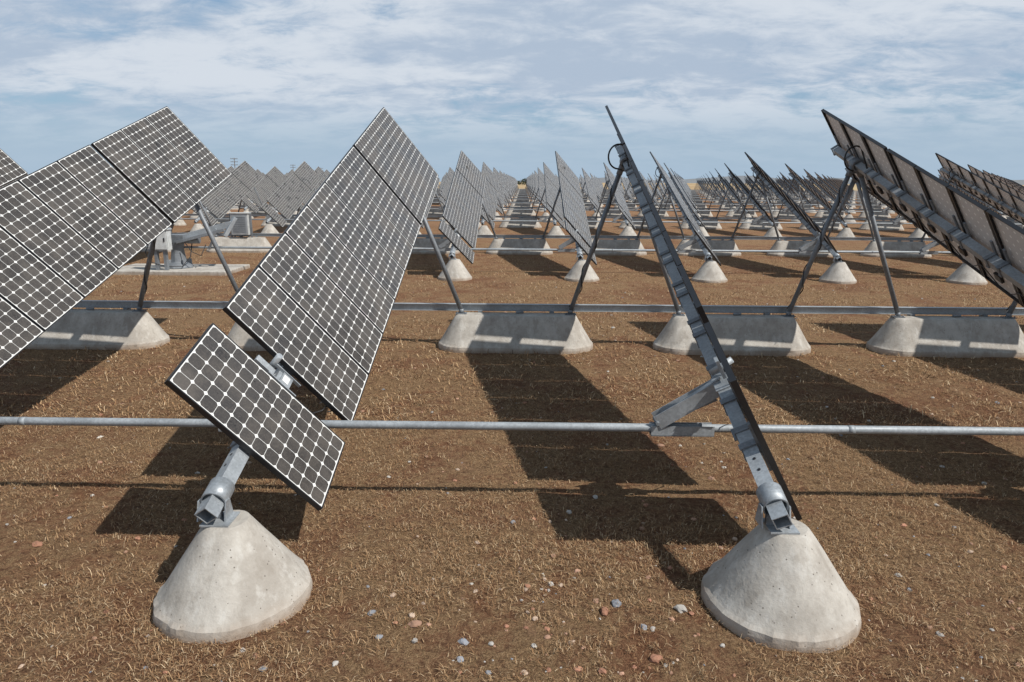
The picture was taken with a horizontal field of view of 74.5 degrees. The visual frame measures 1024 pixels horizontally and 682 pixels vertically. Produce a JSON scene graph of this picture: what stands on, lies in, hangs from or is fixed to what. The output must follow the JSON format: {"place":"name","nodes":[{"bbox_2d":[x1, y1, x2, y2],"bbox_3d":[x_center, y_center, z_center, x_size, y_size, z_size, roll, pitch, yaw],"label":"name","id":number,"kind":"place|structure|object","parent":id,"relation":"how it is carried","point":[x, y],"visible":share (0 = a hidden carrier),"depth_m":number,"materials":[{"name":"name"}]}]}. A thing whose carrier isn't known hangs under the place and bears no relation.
{"place":"outdoors","nodes":[
{"label":"outdoors","id":0,"kind":"place"},
{"bbox_2d":[0,182,1023,681],"bbox_3d":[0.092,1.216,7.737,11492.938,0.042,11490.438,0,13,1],"label":"ground","id":1,"kind":"structure","parent":0,"point":[430,650],"depth_m":6.66,"materials":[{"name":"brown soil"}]},
{"bbox_2d":[25,309,169,349],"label":"concrete foundation block","id":2,"kind":"structure","parent":1,"relation":"on","point":[109,329],"depth_m":12.13,"materials":[{"name":"grey concrete"}]},
{"bbox_2d":[0,149,26,186],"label":"solar tracker","id":3,"kind":"object","parent":2,"relation":"on","point":[11,169],"visible":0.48,"depth_m":12.62,"materials":[{"name":"glass"}]},
{"bbox_2d":[140,245,170,251],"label":"concrete foundation block","id":4,"kind":"structure","parent":1,"relation":"on","point":[144,249],"depth_m":28.19,"materials":[{"name":"grey concrete"}]},
{"bbox_2d":[114,217,249,275],"bbox_3d":[-11.079,-3.129,22.174,4.000,1.888,2.000,0,13,1],"label":"tracker drive unit","id":5,"kind":"object","parent":1,"relation":"on","point":[179,263],"visible":0.81,"depth_m":21.88,"materials":[{"name":"metal"}]},
{"bbox_2d":[153,510,312,643],"bbox_3d":[-2.024,1.595,4.866,1.085,0.670,1.080,8,16,31],"label":"concrete cone footing","id":6,"kind":"object","parent":1,"relation":"on","point":[243,574],"visible":0.89,"depth_m":4.59,"materials":[{"name":"grey concrete"}]},
{"bbox_2d":[164,107,466,527],"bbox_3d":[-1.948,-1.382,8.624,2.164,3.914,9.016,0,13,1],"label":"solar tracker","id":7,"kind":"object","parent":6,"relation":"on","point":[309,304],"visible":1,"depth_m":6.66,"materials":[{"name":"glass"}]},
{"bbox_2d":[206,237,271,252],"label":"concrete foundation block","id":8,"kind":"structure","parent":1,"relation":"on","point":[245,241],"depth_m":28.27,"materials":[{"name":"grey concrete"}]},
{"bbox_2d":[229,212,252,237],"bbox_3d":[-11.390,-4.875,28.281,0.920,1.030,0.400,0,13,1],"label":"electrical cabinet","id":9,"kind":"object","parent":8,"relation":"on","point":[243,224],"visible":0.83,"depth_m":28.15,"materials":[{"name":"metal"}]},
{"bbox_2d":[228,322,265,350],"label":"concrete foundation block","id":10,"kind":"structure","parent":1,"relation":"on","point":[240,337],"depth_m":12.04,"materials":[{"name":"grey concrete"}]},
{"bbox_2d":[0,106,238,368],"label":"solar tracker","id":11,"kind":"object","parent":10,"relation":"on","point":[78,226],"visible":0.98,"depth_m":9.37,"materials":[{"name":"glass"}]},
{"bbox_2d":[74,300,1023,316],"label":"support rail","id":12,"kind":"object","parent":10,"relation":"on","point":[552,308],"visible":0.59,"depth_m":12.39,"materials":[{"name":"metal"}]},
{"bbox_2d":[411,238,459,253],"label":"concrete foundation block","id":13,"kind":"structure","parent":1,"relation":"on","point":[423,243],"depth_m":28.14,"materials":[{"name":"grey concrete"}]},
{"bbox_2d":[438,259,471,280],"bbox_3d":[-1.776,-2.207,20.931,1.085,0.670,1.080,-6,15,-25],"label":"concrete cone footing","id":14,"kind":"object","parent":1,"relation":"on","point":[457,270],"visible":0.88,"depth_m":20.64,"materials":[{"name":"grey concrete"}]},
{"bbox_2d":[438,150,497,263],"bbox_3d":[-1.701,-5.183,24.684,2.164,3.850,9.004,0,13,1],"label":"solar tracker","id":15,"kind":"object","parent":14,"relation":"on","point":[464,204],"visible":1,"depth_m":23.96,"materials":[{"name":"glass"}]},
{"bbox_2d":[2,275,1020,681],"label":"field stones","id":16,"kind":"object","parent":1,"relation":"on","point":[616,603],"visible":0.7,"depth_m":4.83,"materials":[{"name":"stone"}]},
{"bbox_2d":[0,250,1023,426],"bbox_3d":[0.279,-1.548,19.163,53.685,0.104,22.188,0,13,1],"label":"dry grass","id":17,"kind":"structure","parent":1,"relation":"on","point":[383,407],"depth_m":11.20,"materials":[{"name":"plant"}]},
{"bbox_2d":[0,417,1023,435],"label":"linkage pipe","id":18,"kind":"object","parent":1,"relation":"on","point":[556,426],"visible":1,"depth_m":6.13,"materials":[{"name":"grey metal"}]},
{"bbox_2d":[438,312,592,353],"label":"concrete foundation block","id":19,"kind":"structure","parent":1,"relation":"on","point":[507,332],"depth_m":12.03,"materials":[{"name":"grey concrete"}]},
{"bbox_2d":[486,239,552,254],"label":"concrete foundation block","id":20,"kind":"structure","parent":1,"relation":"on","point":[522,243],"depth_m":28.10,"materials":[{"name":"grey concrete"}]},
{"bbox_2d":[145,246,951,253],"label":"linkage pipe","id":21,"kind":"object","parent":1,"relation":"on","point":[532,249],"visible":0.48,"depth_m":22.15,"materials":[{"name":"grey metal"}]},
{"bbox_2d":[235,205,891,209],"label":"support rail","id":22,"kind":"object","parent":1,"relation":"on","point":[656,208],"visible":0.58,"depth_m":60.40,"materials":[{"name":"metal"}]},
{"bbox_2d":[233,207,894,211],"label":"linkage pipe","id":23,"kind":"object","parent":1,"relation":"on","point":[665,210],"depth_m":54.13,"materials":[{"name":"grey metal"}]},
{"bbox_2d":[267,201,885,205],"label":"linkage pipe","id":24,"kind":"object","parent":1,"relation":"on","point":[696,204],"depth_m":70.14,"materials":[{"name":"grey metal"}]},
{"bbox_2d":[564,260,598,281],"bbox_3d":[2.175,-2.173,20.880,1.088,0.670,1.087,-2,14,-10],"label":"concrete cone footing","id":25,"kind":"object","parent":1,"relation":"on","point":[573,274],"visible":0.79,"depth_m":20.59,"materials":[{"name":"grey concrete"}]},
{"bbox_2d":[541,151,596,264],"bbox_3d":[2.252,-5.149,24.632,2.164,3.850,9.004,0,13,1],"label":"solar tracker","id":26,"kind":"object","parent":25,"relation":"on","point":[574,213],"visible":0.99,"depth_m":23.77,"materials":[{"name":"glass"}]},
{"bbox_2d":[183,214,1015,220],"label":"support rail","id":27,"kind":"object","parent":1,"relation":"on","point":[749,218],"visible":0.29,"depth_m":44.41,"materials":[{"name":"metal"}]},
{"bbox_2d":[178,218,1022,224],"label":"linkage pipe","id":28,"kind":"object","parent":1,"relation":"on","point":[607,221],"visible":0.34,"depth_m":38.17,"materials":[{"name":"grey metal"}]},
{"bbox_2d":[582,239,646,255],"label":"concrete foundation block","id":29,"kind":"structure","parent":1,"relation":"on","point":[617,244],"depth_m":28.04,"materials":[{"name":"grey concrete"}]},
{"bbox_2d":[435,195,828,197],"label":"support rail","id":30,"kind":"object","parent":1,"relation":"on","point":[742,197],"depth_m":108.30,"materials":[{"name":"metal"}]},
{"bbox_2d":[434,198,880,201],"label":"linkage pipe","id":31,"kind":"object","parent":1,"relation":"on","point":[695,200],"depth_m":86.14,"materials":[{"name":"grey metal"}]},
{"bbox_2d":[433,201,884,204],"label":"support rail","id":32,"kind":"object","parent":1,"relation":"on","point":[696,203],"depth_m":76.41,"materials":[{"name":"metal"}]},
{"bbox_2d":[515,191,858,193],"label":"support rail","id":33,"kind":"object","parent":1,"relation":"on","point":[692,192],"depth_m":156.45,"materials":[{"name":"metal"}]},
{"bbox_2d":[513,194,871,196],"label":"linkage pipe","id":34,"kind":"object","parent":1,"relation":"on","point":[693,195],"depth_m":118.16,"materials":[{"name":"grey metal"}]},
{"bbox_2d":[511,196,874,198],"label":"linkage pipe","id":35,"kind":"object","parent":1,"relation":"on","point":[672,197],"depth_m":102.15,"materials":[{"name":"grey metal"}]},
{"bbox_2d":[510,198,878,200],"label":"support rail","id":36,"kind":"object","parent":1,"relation":"on","point":[702,199],"depth_m":92.39,"materials":[{"name":"metal"}]},
{"bbox_2d":[676,240,740,255],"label":"concrete foundation block","id":37,"kind":"structure","parent":1,"relation":"on","point":[722,245],"depth_m":27.99,"materials":[{"name":"grey concrete"}]},
{"bbox_2d":[172,233,934,240],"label":"support rail","id":38,"kind":"object","parent":37,"relation":"on","point":[671,237],"visible":0.42,"depth_m":28.39,"materials":[{"name":"metal"}]},
{"bbox_2d":[691,261,727,282],"bbox_3d":[6.126,-2.139,20.828,1.070,0.670,1.083,2,13,5],"label":"concrete cone footing","id":39,"kind":"object","parent":1,"relation":"on","point":[709,272],"visible":0.96,"depth_m":20.54,"materials":[{"name":"grey concrete"}]},
{"bbox_2d":[635,152,720,265],"bbox_3d":[6.204,-5.114,24.579,2.164,3.850,9.004,0,13,1],"label":"solar tracker","id":40,"kind":"object","parent":39,"relation":"on","point":[699,237],"visible":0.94,"depth_m":23.47,"materials":[{"name":"metal"}]},
{"bbox_2d":[653,314,810,356],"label":"concrete foundation block","id":41,"kind":"structure","parent":1,"relation":"on","point":[757,334],"depth_m":11.98,"materials":[{"name":"grey concrete"}]},
{"bbox_2d":[701,518,860,652],"bbox_3d":[1.929,1.629,4.816,1.087,0.670,1.088,-12,18,-41],"label":"concrete cone footing","id":42,"kind":"object","parent":1,"relation":"on","point":[783,592],"visible":0.88,"depth_m":4.53,"materials":[{"name":"grey concrete"}]},
{"bbox_2d":[565,105,801,534],"bbox_3d":[2.005,-1.349,8.578,2.164,4.006,9.034,0,13,1],"label":"solar tracker","id":43,"kind":"object","parent":42,"relation":"on","point":[776,505],"visible":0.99,"depth_m":6.01,"materials":[{"name":"metal"}]},
{"bbox_2d":[767,241,832,256],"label":"concrete foundation block","id":44,"kind":"structure","parent":1,"relation":"on","point":[786,245],"depth_m":27.95,"materials":[{"name":"grey concrete"}]},
{"bbox_2d":[819,262,856,283],"bbox_3d":[10.079,-2.104,20.775,1.080,0.670,1.085,5,14,20],"label":"concrete cone footing","id":45,"kind":"object","parent":1,"relation":"on","point":[837,273],"visible":0.98,"depth_m":20.50,"materials":[{"name":"grey concrete"}]},
{"bbox_2d":[730,152,843,261],"bbox_3d":[10.156,-5.080,24.527,2.164,3.850,9.004,0,13,1],"label":"solar tracker","id":46,"kind":"object","parent":45,"relation":"on","point":[795,209],"visible":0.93,"depth_m":24.17,"materials":[{"name":"metal"}]},
{"bbox_2d":[860,241,931,257],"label":"concrete foundation block","id":47,"kind":"structure","parent":1,"relation":"on","point":[901,246],"depth_m":27.90,"materials":[{"name":"grey concrete"}]},
{"bbox_2d":[866,316,1023,357],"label":"concrete foundation block","id":48,"kind":"structure","parent":1,"relation":"on","point":[956,337],"depth_m":11.93,"materials":[{"name":"grey concrete"}]},
{"bbox_2d":[946,263,987,284],"bbox_3d":[14.034,-2.070,20.723,1.087,0.670,1.088,10,16,35],"label":"concrete cone footing","id":49,"kind":"object","parent":1,"relation":"on","point":[964,274],"visible":0.69,"depth_m":20.44,"materials":[{"name":"grey concrete"}]},
{"bbox_2d":[827,165,963,262],"bbox_3d":[14.109,-5.045,24.474,2.164,3.850,9.004,0,13,1],"label":"solar tracker","id":50,"kind":"object","parent":49,"relation":"on","point":[924,249],"visible":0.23,"depth_m":27.69,"materials":[{"name":"metal"}]},
{"bbox_2d":[0,0,1023,181],"label":"sky","id":51,"kind":"structure","parent":0,"point":[697,86],"materials":[{"name":"blue"}]},
{"bbox_2d":[579,176,1023,184],"bbox_3d":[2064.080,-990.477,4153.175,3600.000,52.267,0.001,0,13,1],"label":"distant hills","id":52,"kind":"structure","parent":0,"point":[603,180],"depth_m":4162.36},
{"bbox_3d":[-13.634,-2.311,21.091,1.085,0.670,1.080,5,14,17],"label":"concrete cone footing","id":53,"kind":"object","parent":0,"visible":0},
{"bbox_2d":[149,201,218,236],"bbox_3d":[-13.559,-5.287,24.842,2.164,3.850,9.004,0,13,1],"label":"solar tracker","id":54,"kind":"object","parent":53,"relation":"on","point":[206,215],"visible":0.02,"depth_m":28.29,"materials":[{"name":"metal"}]},
{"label":"concrete cone footing","id":55,"kind":"object","parent":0,"visible":0},
{"bbox_2d":[781,109,1023,317],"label":"solar tracker","id":56,"kind":"object","parent":55,"relation":"on","point":[985,242],"visible":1,"depth_m":9.54,"materials":[{"name":"metal"}]},
{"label":"concrete cone footing","id":57,"kind":"object","parent":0,"visible":0},
{"bbox_2d":[1000,300,1017,318],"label":"solar tracker","id":58,"kind":"object","parent":57,"relation":"on","point":[1011,308],"visible":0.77,"depth_m":12.10,"materials":[{"name":"metal"}]},
{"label":"concrete cone footing","id":59,"kind":"object","parent":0,"visible":0},
{"bbox_2d":[0,174,28,187],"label":"solar tracker","id":60,"kind":"object","parent":59,"relation":"on","point":[14,180],"depth_m":28.35,"materials":[{"name":"metal"}]},
{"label":"concrete cone footing","id":61,"kind":"object","parent":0,"visible":0},
{"bbox_2d":[918,153,1023,241],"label":"solar tracker","id":62,"kind":"object","parent":61,"relation":"on","point":[1007,203],"visible":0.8,"depth_m":25.70,"materials":[{"name":"glass"}]}
]}

